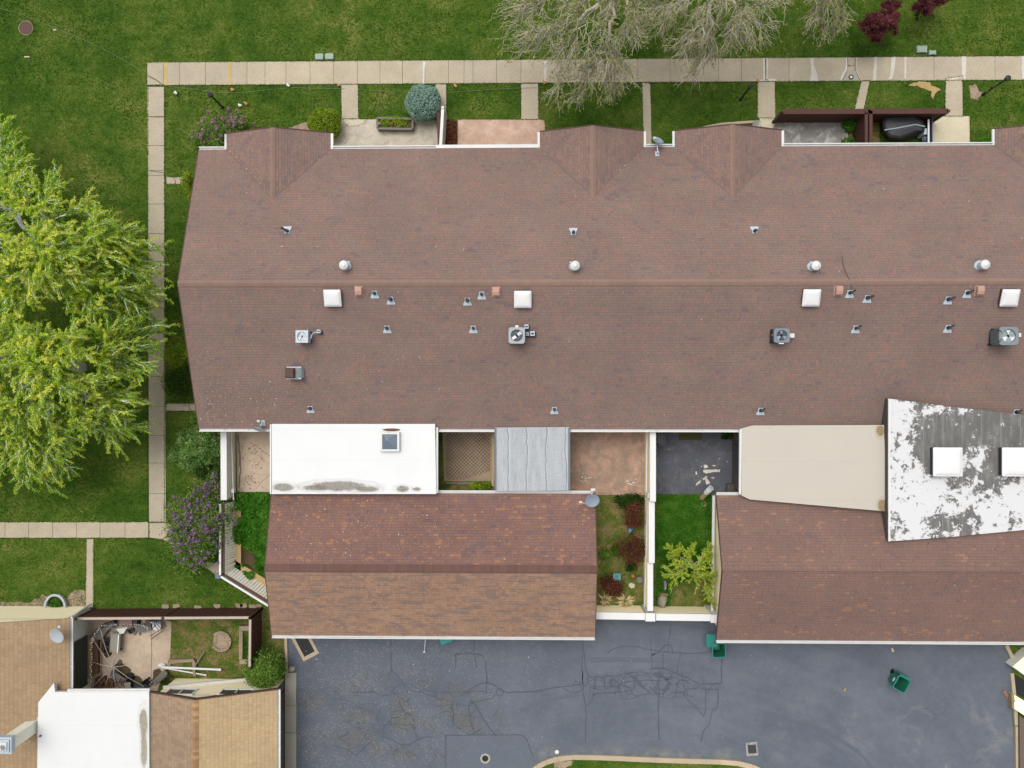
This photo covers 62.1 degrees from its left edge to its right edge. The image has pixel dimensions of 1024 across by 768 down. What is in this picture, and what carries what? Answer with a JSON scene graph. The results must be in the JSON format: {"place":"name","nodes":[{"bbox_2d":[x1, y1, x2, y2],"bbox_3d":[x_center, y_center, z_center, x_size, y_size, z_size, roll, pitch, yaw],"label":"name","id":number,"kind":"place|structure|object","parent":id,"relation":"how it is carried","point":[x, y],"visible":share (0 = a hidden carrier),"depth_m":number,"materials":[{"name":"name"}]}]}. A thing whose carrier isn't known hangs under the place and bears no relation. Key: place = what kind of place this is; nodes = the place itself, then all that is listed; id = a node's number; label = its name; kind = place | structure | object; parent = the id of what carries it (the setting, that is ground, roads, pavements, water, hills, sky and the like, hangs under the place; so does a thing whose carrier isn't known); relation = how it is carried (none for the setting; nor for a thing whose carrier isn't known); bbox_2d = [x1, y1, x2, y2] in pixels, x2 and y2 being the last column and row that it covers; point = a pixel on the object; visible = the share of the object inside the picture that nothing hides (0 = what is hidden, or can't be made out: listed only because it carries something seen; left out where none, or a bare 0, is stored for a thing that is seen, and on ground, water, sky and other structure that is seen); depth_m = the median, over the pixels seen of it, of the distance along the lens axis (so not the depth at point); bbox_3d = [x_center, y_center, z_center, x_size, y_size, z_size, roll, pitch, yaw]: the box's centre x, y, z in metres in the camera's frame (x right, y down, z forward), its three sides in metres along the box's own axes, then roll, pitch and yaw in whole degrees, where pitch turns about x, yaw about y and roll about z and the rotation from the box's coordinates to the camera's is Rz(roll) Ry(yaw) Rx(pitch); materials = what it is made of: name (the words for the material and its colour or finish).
{"place":"outdoors","nodes":[
{"label":"outdoors","id":0,"kind":"place"},
{"bbox_2d":[90,619,170,690],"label":"neighbour patio","id":1,"kind":"structure","parent":0,"point":[135,658],"depth_m":46.40,"materials":[{"name":"beige concrete"}]},
{"bbox_2d":[88,637,101,677],"bbox_3d":[-22.702,14.872,46.301,0.676,0.330,2.173,0,90,1],"label":"outdoor sofa","id":2,"kind":"object","parent":1,"relation":"on","point":[96,655],"visible":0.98,"depth_m":46.19,"materials":[{"name":"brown wood"}]},
{"bbox_2d":[90,620,116,639],"bbox_3d":[-22.032,13.253,46.074,1.621,0.755,0.550,-43,89,1],"label":"corner sofa","id":3,"kind":"object","parent":1,"relation":"on","point":[105,629],"visible":0.77,"depth_m":46.02,"materials":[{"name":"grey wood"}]},
{"bbox_2d":[91,628,143,687],"bbox_3d":[-21.338,14.812,46.001,2.890,0.912,3.417,0,90,1],"label":"parasol frame","id":4,"kind":"object","parent":1,"relation":"on","point":[114,675],"visible":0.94,"depth_m":45.80,"materials":[{"name":"grey metal"}]},
{"bbox_2d":[114,663,161,683],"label":"leaf litter","id":5,"kind":"object","parent":1,"relation":"on","point":[124,670],"visible":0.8,"depth_m":46.40,"materials":[{"name":"brown plant"}]},
{"bbox_2d":[163,619,248,680],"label":"neighbour soil","id":6,"kind":"structure","parent":0,"point":[176,644],"depth_m":46.35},
{"bbox_2d":[168,658,196,675],"bbox_3d":[-17.898,15.398,46.260,1.512,0.250,0.964,0,90,1],"label":"garden bed","id":7,"kind":"object","parent":6,"relation":"on","point":[183,662],"visible":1,"depth_m":46.26,"materials":[{"name":"wood"}]},
{"bbox_2d":[212,630,231,651],"bbox_3d":[-15.767,13.987,46.256,1.062,0.169,1.137,0,90,1],"label":"tree stump","id":8,"kind":"object","parent":6,"relation":"on","point":[222,640],"visible":1,"depth_m":46.26,"materials":[{"name":"wood"}]},
{"bbox_2d":[239,624,248,663],"bbox_3d":[-14.489,14.116,46.163,0.568,0.300,2.067,0,90,1],"label":"garden bed","id":9,"kind":"object","parent":6,"relation":"on","point":[244,629],"visible":0.82,"depth_m":46.02,"materials":[{"name":"wood"}]},
{"bbox_2d":[234,548,263,586],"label":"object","id":10,"kind":"structure","parent":0,"point":[248,559],"depth_m":46.30,"materials":[{"name":"brown wood"}]},
{"bbox_2d":[231,491,270,579],"bbox_3d":[-14.063,8.204,45.934,2.211,0.783,4.785,0,90,1],"label":"groundcover","id":11,"kind":"object","parent":10,"relation":"on","point":[255,530],"visible":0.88,"depth_m":45.96,"materials":[{"name":"green plant"}]},
{"bbox_2d":[334,119,437,145],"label":"patio","id":12,"kind":"structure","parent":0,"point":[366,133],"depth_m":46.13,"materials":[{"name":"concrete"}]},
{"bbox_2d":[376,117,413,131],"bbox_3d":[-6.291,-13.987,45.902,2.022,0.480,0.713,0,90,1],"label":"planter box","id":13,"kind":"object","parent":12,"relation":"on","point":[409,128],"visible":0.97,"depth_m":45.68,"materials":[{"name":"grey concrete"}]},
{"bbox_2d":[457,120,544,144],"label":"stamped patio","id":14,"kind":"structure","parent":0,"point":[478,132],"depth_m":45.99,"materials":[{"name":"concrete"}]},
{"bbox_2d":[0,0,1023,767],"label":"lawn","id":15,"kind":"structure","parent":0,"point":[990,20],"depth_m":46.37,"materials":[{"name":"plant"}]},
{"bbox_2d":[0,590,85,605],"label":"foundation soil","id":16,"kind":"structure","parent":15,"relation":"on","point":[71,598],"depth_m":46.51,"materials":[{"name":"brown soil"}]},
{"bbox_2d":[0,113,173,325],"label":"leafy tree","id":17,"kind":"object","parent":15,"relation":"on","point":[49,267],"visible":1,"depth_m":40.15,"materials":[{"name":"green plant"}]},
{"bbox_2d":[0,307,179,498],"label":"leafy tree","id":18,"kind":"object","parent":15,"relation":"on","point":[20,346],"visible":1,"depth_m":40.71,"materials":[{"name":"green plant"}]},
{"bbox_2d":[0,522,218,573],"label":"walkway","id":19,"kind":"structure","parent":15,"relation":"on","point":[74,530],"depth_m":46.48,"materials":[{"name":"concrete"}]},
{"bbox_2d":[0,604,284,767],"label":"neighbour house","id":20,"kind":"structure","parent":15,"relation":"on","point":[56,711],"depth_m":43.27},
{"bbox_2d":[74,635,87,687],"bbox_3d":[-22.973,14.909,45.141,0.100,1.800,2.655,0,90,1],"label":"window","id":21,"kind":"structure","parent":20,"relation":"in","point":[81,645],"depth_m":45.43,"materials":[{"name":"black glass"}]},
{"bbox_2d":[147,87,165,521],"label":"walkway","id":22,"kind":"structure","parent":15,"relation":"on","point":[156,224],"depth_m":46.40,"materials":[{"name":"concrete"}]},
{"bbox_2d":[74,607,262,669],"bbox_3d":[-18.216,13.490,45.386,9.288,2.010,2.739,0,90,1],"label":"picket fence","id":23,"kind":"object","parent":15,"relation":"on","point":[253,616],"visible":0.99,"depth_m":45.20,"materials":[{"name":"brown wood"}]},
{"bbox_2d":[157,362,192,406],"bbox_3d":[-17.745,-0.169,45.435,2.431,1.979,2.388,28,91,1],"label":"sparse shrub","id":24,"kind":"object","parent":15,"relation":"on","point":[183,382],"visible":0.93,"depth_m":45.30,"materials":[{"name":"green plant"}]},
{"bbox_2d":[162,339,187,370],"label":"sparse shrub","id":25,"kind":"object","parent":15,"relation":"on","point":[171,349],"visible":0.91,"depth_m":45.23,"materials":[{"name":"green plant"}]},
{"bbox_2d":[178,168,193,200],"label":"climbing shrub","id":26,"kind":"object","parent":15,"relation":"on","point":[188,176],"visible":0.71,"depth_m":44.69,"materials":[{"name":"green plant"}]},
{"bbox_2d":[167,426,220,472],"bbox_3d":[-16.952,3.560,45.391,3.662,2.045,2.618,0,90,1],"label":"juniper bush","id":27,"kind":"object","parent":15,"relation":"on","point":[192,442],"visible":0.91,"depth_m":45.23,"materials":[{"name":"green plant"}]},
{"bbox_2d":[158,476,241,585],"bbox_3d":[-16.933,7.889,44.828,4.366,3.166,6.133,37,91,1],"label":"lilac bush","id":28,"kind":"object","parent":15,"relation":"on","point":[191,529],"visible":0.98,"depth_m":44.70,"materials":[{"name":"purple plant"}]},
{"bbox_2d":[183,109,234,154],"bbox_3d":[-15.932,-13.239,44.756,3.492,3.267,2.582,0,90,1],"label":"lilac bush","id":29,"kind":"object","parent":15,"relation":"on","point":[211,132],"visible":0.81,"depth_m":44.11,"materials":[{"name":"green plant"}]},
{"bbox_2d":[202,464,220,497],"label":"lilac bush","id":30,"kind":"object","parent":15,"relation":"on","point":[215,481],"visible":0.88,"depth_m":45.09,"materials":[{"name":"purple plant"}]},
{"bbox_2d":[220,432,235,499],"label":"yard wall","id":31,"kind":"structure","parent":15,"relation":"on","point":[228,464],"depth_m":45.21,"materials":[{"name":"white paint"}]},
{"bbox_2d":[219,500,242,574],"bbox_3d":[-15.042,8.192,45.553,0.735,1.545,4.340,0,90,1],"label":"board fence","id":32,"kind":"object","parent":15,"relation":"on","point":[225,560],"visible":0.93,"depth_m":45.45,"materials":[{"name":"white paint"}]},
{"bbox_2d":[221,107,254,131],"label":"lilac bush","id":33,"kind":"object","parent":15,"relation":"on","point":[238,121],"visible":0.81,"depth_m":44.37,"materials":[{"name":"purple plant"}]},
{"bbox_2d":[220,561,267,606],"bbox_3d":[-13.881,10.644,45.528,3.574,1.545,0.735,31,91,1],"label":"board fence","id":34,"kind":"object","parent":15,"relation":"on","point":[238,580],"visible":0.77,"depth_m":45.23,"materials":[{"name":"white paint"}]},
{"bbox_2d":[236,432,269,491],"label":"patio","id":35,"kind":"structure","parent":15,"relation":"on","point":[261,440],"depth_m":46.28,"materials":[{"name":"beige concrete"}]},
{"bbox_2d":[235,645,289,688],"bbox_3d":[-13.294,15.279,45.071,2.986,2.520,2.523,-41,89,1],"label":"evergreen bush","id":36,"kind":"object","parent":15,"relation":"on","point":[265,673],"visible":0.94,"depth_m":44.78,"materials":[{"name":"green plant"}]},
{"bbox_2d":[261,611,284,671],"bbox_3d":[-12.996,14.015,46.272,1.422,0.001,3.353,0,90,1],"label":"side bed","id":37,"kind":"object","parent":15,"relation":"on","point":[270,644],"visible":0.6,"depth_m":46.28,"materials":[{"name":"green plant"}]},
{"bbox_2d":[285,673,295,767],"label":"garage apron","id":38,"kind":"object","parent":15,"relation":"on","point":[290,720],"visible":0.97,"depth_m":46.21,"materials":[{"name":"concrete"}]},
{"bbox_2d":[0,495,643,677],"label":"weeds","id":39,"kind":"object","parent":15,"relation":"on","point":[281,639],"visible":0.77,"depth_m":46.31,"materials":[{"name":"green plant"}]},
{"bbox_2d":[307,107,340,138],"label":"ball shrub","id":40,"kind":"object","parent":15,"relation":"on","point":[324,119],"visible":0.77,"depth_m":45.01,"materials":[{"name":"green plant"}]},
{"bbox_2d":[270,424,437,493],"bbox_3d":[-8.014,3.816,44.678,8.576,3.000,3.579,0,90,1],"label":"house extension","id":41,"kind":"object","parent":15,"relation":"on","point":[329,459],"visible":1,"depth_m":43.20,"materials":[{"name":"white metal"}]},
{"bbox_2d":[380,432,399,450],"bbox_3d":[-6.162,2.915,42.989,0.980,0.300,0.980,0,90,1],"label":"skylight","id":42,"kind":"object","parent":41,"relation":"on","point":[389,441],"visible":1,"depth_m":42.89,"materials":[{"name":"white metal"}]},
{"bbox_2d":[404,84,440,121],"bbox_3d":[-4.749,-14.937,45.197,2.032,1.824,1.999,0,90,1],"label":"ball shrub","id":43,"kind":"object","parent":15,"relation":"on","point":[422,102],"visible":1,"depth_m":44.69,"materials":[{"name":"teal plant"}]},
{"bbox_2d":[264,490,596,639],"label":"garage","id":44,"kind":"structure","parent":15,"relation":"on","point":[532,586],"depth_m":43.04,"materials":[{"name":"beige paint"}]},
{"bbox_2d":[439,106,446,144],"bbox_3d":[-3.635,-13.344,45.106,0.150,1.960,2.154,3,90,1],"label":"vinyl fence","id":45,"kind":"object","parent":15,"relation":"on","point":[443,122],"visible":0.75,"depth_m":44.19,"materials":[{"name":"white plastic"}]},
{"bbox_2d":[445,119,456,144],"bbox_3d":[-3.365,-13.530,46.061,0.886,0.001,1.746,0,90,1],"label":"mulch bed","id":46,"kind":"object","parent":15,"relation":"on","point":[451,132],"visible":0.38,"depth_m":46.06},
{"bbox_2d":[440,481,494,489],"bbox_3d":[-2.381,5.559,46.036,3.033,0.001,0.630,0,90,1],"label":"court border","id":47,"kind":"object","parent":15,"relation":"on","point":[444,485],"visible":0.4,"depth_m":46.05,"materials":[{"name":"plant"}]},
{"bbox_2d":[442,432,494,480],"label":"patio","id":48,"kind":"structure","parent":15,"relation":"on","point":[483,476],"depth_m":46.04,"materials":[{"name":"brown concrete"}]},
{"bbox_2d":[85,80,962,606],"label":"garden paths","id":49,"kind":"structure","parent":15,"relation":"on","point":[529,100],"depth_m":45.96,"materials":[{"name":"concrete"}]},
{"bbox_2d":[483,0,658,113],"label":"budding tree","id":50,"kind":"object","parent":15,"relation":"on","point":[610,11],"visible":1,"depth_m":39.86,"materials":[{"name":"grey plant"}]},
{"bbox_2d":[176,62,1022,759],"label":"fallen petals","id":51,"kind":"object","parent":15,"relation":"on","point":[438,388],"visible":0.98,"depth_m":43.03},
{"bbox_2d":[177,124,1023,431],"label":"row house","id":52,"kind":"structure","parent":15,"relation":"on","point":[659,312],"depth_m":41.91,"materials":[{"name":"brown"}]},
{"bbox_2d":[285,367,304,378],"bbox_3d":[-10.760,-0.545,42.256,0.810,0.910,0.622,0,90,1],"label":"rooftop duct","id":53,"kind":"object","parent":52,"relation":"on","point":[294,372],"visible":1,"depth_m":42.06,"materials":[{"name":"metal"}]},
{"bbox_2d":[323,289,341,306],"bbox_3d":[-8.619,-4.160,40.990,0.830,0.624,0.868,0,90,1],"label":"skylight","id":54,"kind":"object","parent":52,"relation":"on","point":[332,297],"visible":1,"depth_m":40.79,"materials":[{"name":"white plastic"}]},
{"bbox_2d":[508,325,524,343],"bbox_3d":[0.239,-2.372,41.338,0.800,1.028,0.890,0,90,1],"label":"air conditioner","id":55,"kind":"object","parent":52,"relation":"on","point":[516,334],"visible":1,"depth_m":40.83,"materials":[{"name":"grey metal"}]},
{"bbox_2d":[514,290,530,307],"bbox_3d":[0.517,-4.083,40.827,0.830,0.624,0.868,0,90,1],"label":"skylight","id":56,"kind":"object","parent":52,"relation":"on","point":[522,298],"visible":1,"depth_m":40.62,"materials":[{"name":"white plastic"}]},
{"bbox_2d":[769,328,789,343],"bbox_3d":[12.871,-2.287,41.071,0.780,1.012,0.750,0,90,1],"label":"air conditioner","id":57,"kind":"object","parent":52,"relation":"on","point":[780,335],"visible":1,"depth_m":40.58,"materials":[{"name":"grey metal"}]},
{"bbox_2d":[801,289,820,306],"bbox_3d":[14.224,-4.123,40.525,0.830,0.624,0.868,0,90,1],"label":"skylight","id":58,"kind":"object","parent":52,"relation":"on","point":[810,297],"visible":1,"depth_m":40.31,"materials":[{"name":"white plastic"}]},
{"bbox_2d":[988,327,1020,345],"bbox_3d":[23.545,-2.266,40.788,1.030,1.221,0.880,0,90,1],"label":"air conditioner","id":59,"kind":"object","parent":52,"relation":"on","point":[1004,336],"visible":1,"depth_m":40.27,"materials":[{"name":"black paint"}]},
{"bbox_2d":[998,289,1020,306],"bbox_3d":[23.539,-4.104,40.337,0.830,0.624,0.868,0,90,1],"label":"skylight","id":60,"kind":"object","parent":52,"relation":"on","point":[1008,298],"visible":1,"depth_m":40.14,"materials":[{"name":"white plastic"}]},
{"bbox_2d":[570,432,644,494],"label":"patio","id":61,"kind":"structure","parent":15,"relation":"on","point":[612,462],"depth_m":45.88,"materials":[{"name":"pink concrete"}]},
{"bbox_2d":[644,432,655,610],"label":"yard wall","id":62,"kind":"structure","parent":15,"relation":"on","point":[650,492],"depth_m":44.01,"materials":[{"name":"beige paint"}]},
{"bbox_2d":[596,604,717,622],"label":"yard wall","id":63,"kind":"structure","parent":15,"relation":"on","point":[671,613],"depth_m":44.11,"materials":[{"name":"beige paint"}]},
{"bbox_2d":[656,494,711,606],"bbox_3d":[9.259,9.082,45.724,3.043,0.195,6.356,0,90,1],"label":"yard lawn growth","id":64,"kind":"object","parent":15,"relation":"on","point":[681,509],"visible":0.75,"depth_m":45.74,"materials":[{"name":"green plant"}]},
{"bbox_2d":[660,541,717,609],"bbox_3d":[9.342,9.992,44.232,3.242,3.386,3.829,0,90,1],"label":"shrub","id":65,"kind":"object","parent":15,"relation":"on","point":[676,554],"visible":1,"depth_m":43.90,"materials":[{"name":"green plant"}]},
{"bbox_2d":[656,432,731,493],"bbox_3d":[10.004,3.929,45.781,4.499,0.001,3.989,0,90,1],"label":"black court","id":66,"kind":"object","parent":15,"relation":"on","point":[685,461],"visible":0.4,"depth_m":45.79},
{"bbox_2d":[633,0,797,93],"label":"budding tree","id":67,"kind":"object","parent":15,"relation":"on","point":[698,35],"visible":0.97,"depth_m":40.52,"materials":[{"name":"grey plant"}]},
{"bbox_2d":[732,425,884,510],"bbox_3d":[15.186,4.195,44.066,7.425,3.252,4.306,0,90,1],"label":"house extension","id":68,"kind":"object","parent":15,"relation":"on","point":[842,466],"visible":0.95,"depth_m":42.64,"materials":[{"name":"white metal"}]},
{"bbox_2d":[797,0,873,50],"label":"budding tree","id":69,"kind":"object","parent":15,"relation":"on","point":[837,13],"visible":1,"depth_m":41.08,"materials":[{"name":"grey plant"}]},
{"bbox_2d":[772,109,949,122],"bbox_3d":[18.208,-14.031,44.673,8.563,1.910,0.260,0,90,1],"label":"privacy fence","id":70,"kind":"object","parent":15,"relation":"on","point":[812,115],"visible":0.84,"depth_m":44.23,"materials":[{"name":"brown wood"}]},
{"bbox_2d":[853,108,872,142],"bbox_3d":[18.370,-13.181,44.670,0.390,1.910,1.946,0,90,1],"label":"privacy fence","id":71,"kind":"object","parent":15,"relation":"on","point":[863,131],"visible":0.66,"depth_m":44.04,"materials":[{"name":"brown wood"}]},
{"bbox_2d":[711,492,1023,644],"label":"garage","id":72,"kind":"structure","parent":15,"relation":"on","point":[855,576],"depth_m":42.36,"materials":[{"name":"brown"}]},
{"bbox_2d":[855,0,902,44],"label":"red maple","id":73,"kind":"object","parent":15,"relation":"on","point":[875,25],"visible":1,"depth_m":43.31,"materials":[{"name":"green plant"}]},
{"bbox_2d":[880,116,926,140],"bbox_3d":[20.737,-13.616,45.003,2.553,1.145,1.463,0,90,1],"label":"covered grill","id":74,"kind":"object","parent":15,"relation":"on","point":[901,128],"visible":0.92,"depth_m":44.52,"materials":[{"name":"black fabric"}]},
{"bbox_2d":[909,0,952,20],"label":"red maple","id":75,"kind":"object","parent":15,"relation":"on","point":[924,8],"visible":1,"depth_m":43.36,"materials":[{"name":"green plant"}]},
{"bbox_2d":[882,398,1023,540],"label":"house extension","id":76,"kind":"object","parent":15,"relation":"on","point":[980,496],"visible":0.88,"depth_m":42.08,"materials":[{"name":"white paint"}]},
{"bbox_2d":[930,447,962,476],"bbox_3d":[21.330,3.815,41.815,1.420,0.620,1.420,0,90,1],"label":"skylight","id":77,"kind":"object","parent":76,"relation":"on","point":[946,461],"visible":1,"depth_m":41.54,"materials":[{"name":"white plastic"}]},
{"bbox_2d":[998,447,1023,476],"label":"skylight","id":78,"kind":"object","parent":76,"relation":"on","point":[1010,461],"visible":1,"depth_m":41.63,"materials":[{"name":"white plastic"}]},
{"bbox_2d":[1006,647,1023,674],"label":"corner wall","id":79,"kind":"structure","parent":15,"relation":"on","point":[1016,662],"depth_m":44.90,"materials":[{"name":"grey paint"}]},
{"bbox_2d":[1007,691,1023,714],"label":"corner wall","id":80,"kind":"structure","parent":15,"relation":"on","point":[1014,702],"depth_m":44.95,"materials":[{"name":"beige paint"}]},
{"bbox_2d":[1018,715,1023,767],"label":"brown wall","id":81,"kind":"structure","parent":15,"relation":"on","point":[1020,742],"depth_m":45.15,"materials":[{"name":"brown wood"}]},
{"bbox_2d":[495,427,569,490],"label":"covered patio","id":82,"kind":"structure","parent":0,"point":[532,458],"depth_m":43.17,"materials":[{"name":"grey metal"}]},
{"bbox_2d":[147,56,1023,84],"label":"sidewalk","id":83,"kind":"structure","parent":0,"point":[664,70],"depth_m":45.95,"materials":[{"name":"concrete"}]},
{"bbox_2d":[423,56,1023,83],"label":"mortar patches","id":84,"kind":"object","parent":83,"relation":"on","point":[814,76],"visible":1,"depth_m":45.59,"materials":[{"name":"grey concrete"}]},
{"bbox_2d":[596,495,644,607],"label":"yard soil","id":85,"kind":"structure","parent":0,"point":[607,534],"depth_m":45.88,"materials":[{"name":"brown soil"}]},
{"bbox_2d":[597,572,626,599],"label":"red shrub","id":86,"kind":"object","parent":85,"relation":"on","point":[612,584],"visible":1,"depth_m":45.37,"materials":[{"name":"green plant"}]},
{"bbox_2d":[611,531,645,566],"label":"red shrub","id":87,"kind":"object","parent":85,"relation":"on","point":[630,549],"visible":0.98,"depth_m":45.24,"materials":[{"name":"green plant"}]},
{"bbox_2d":[611,491,645,509],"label":"ground ivy","id":88,"kind":"object","parent":85,"relation":"on","point":[627,499],"visible":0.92,"depth_m":45.64,"materials":[{"name":"green plant"}]},
{"bbox_2d":[622,498,645,531],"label":"red shrub","id":89,"kind":"object","parent":85,"relation":"on","point":[634,510],"visible":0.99,"depth_m":45.21,"materials":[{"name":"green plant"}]},
{"bbox_2d":[542,760,743,767],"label":"island lawn","id":90,"kind":"structure","parent":0,"point":[599,764],"depth_m":45.79,"materials":[{"name":"plant"}]},
{"bbox_2d":[288,618,1014,767],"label":"driveway","id":91,"kind":"structure","parent":0,"point":[949,708],"depth_m":45.84,"materials":[{"name":"grey asphalt"}]},
{"bbox_2d":[291,638,318,660],"bbox_3d":[-11.299,14.096,46.222,0.960,0.034,1.700,-28,89,1],"label":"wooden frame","id":92,"kind":"object","parent":91,"relation":"on","point":[306,649],"visible":0.68,"depth_m":46.22,"materials":[{"name":"beige wood"}]},
{"bbox_2d":[446,735,533,767],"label":"driveway patch","id":93,"kind":"object","parent":91,"relation":"on","point":[509,751],"visible":1,"depth_m":46.02,"materials":[{"name":"concrete"}]},
{"bbox_2d":[333,626,722,767],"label":"asphalt cracks","id":94,"kind":"object","parent":91,"relation":"on","point":[618,684],"visible":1,"depth_m":45.92,"materials":[{"name":"black asphalt"}]},
{"bbox_2d":[532,754,760,767],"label":"kerb island","id":95,"kind":"structure","parent":91,"relation":"on","point":[545,762],"depth_m":45.72,"materials":[{"name":"concrete"}]},
{"bbox_2d":[520,657,873,767],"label":"tyre marks","id":96,"kind":"object","parent":91,"relation":"on","point":[802,723],"visible":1,"depth_m":45.70},
{"bbox_2d":[706,634,725,657],"bbox_3d":[10.758,13.796,45.258,1.021,1.054,1.230,0,90,1],"label":"wheelie bin","id":97,"kind":"object","parent":91,"relation":"on","point":[718,650],"visible":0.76,"depth_m":44.84,"materials":[{"name":"teal plastic"}]},
{"bbox_2d":[888,669,910,692],"bbox_3d":[20.427,15.673,45.055,0.713,1.054,0.857,28,91,1],"label":"wheelie bin","id":98,"kind":"object","parent":91,"relation":"on","point":[901,682],"visible":1,"depth_m":44.85,"materials":[{"name":"teal plastic"}]},
{"bbox_2d":[1004,645,1017,767],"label":"kerb side","id":99,"kind":"structure","parent":91,"relation":"on","point":[1012,684],"depth_m":45.31,"materials":[{"name":"concrete"}]},
{"bbox_2d":[670,580,710,606],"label":"yard dry soil","id":100,"kind":"structure","parent":0,"point":[683,594],"depth_m":45.80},
{"bbox_2d":[752,120,847,142],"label":"grey patio","id":101,"kind":"structure","parent":0,"point":[822,132],"depth_m":45.65,"materials":[{"name":"grey concrete"}]},
{"bbox_2d":[933,116,969,141],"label":"pale patio","id":102,"kind":"structure","parent":0,"point":[951,129],"depth_m":45.49,"materials":[{"name":"concrete"}]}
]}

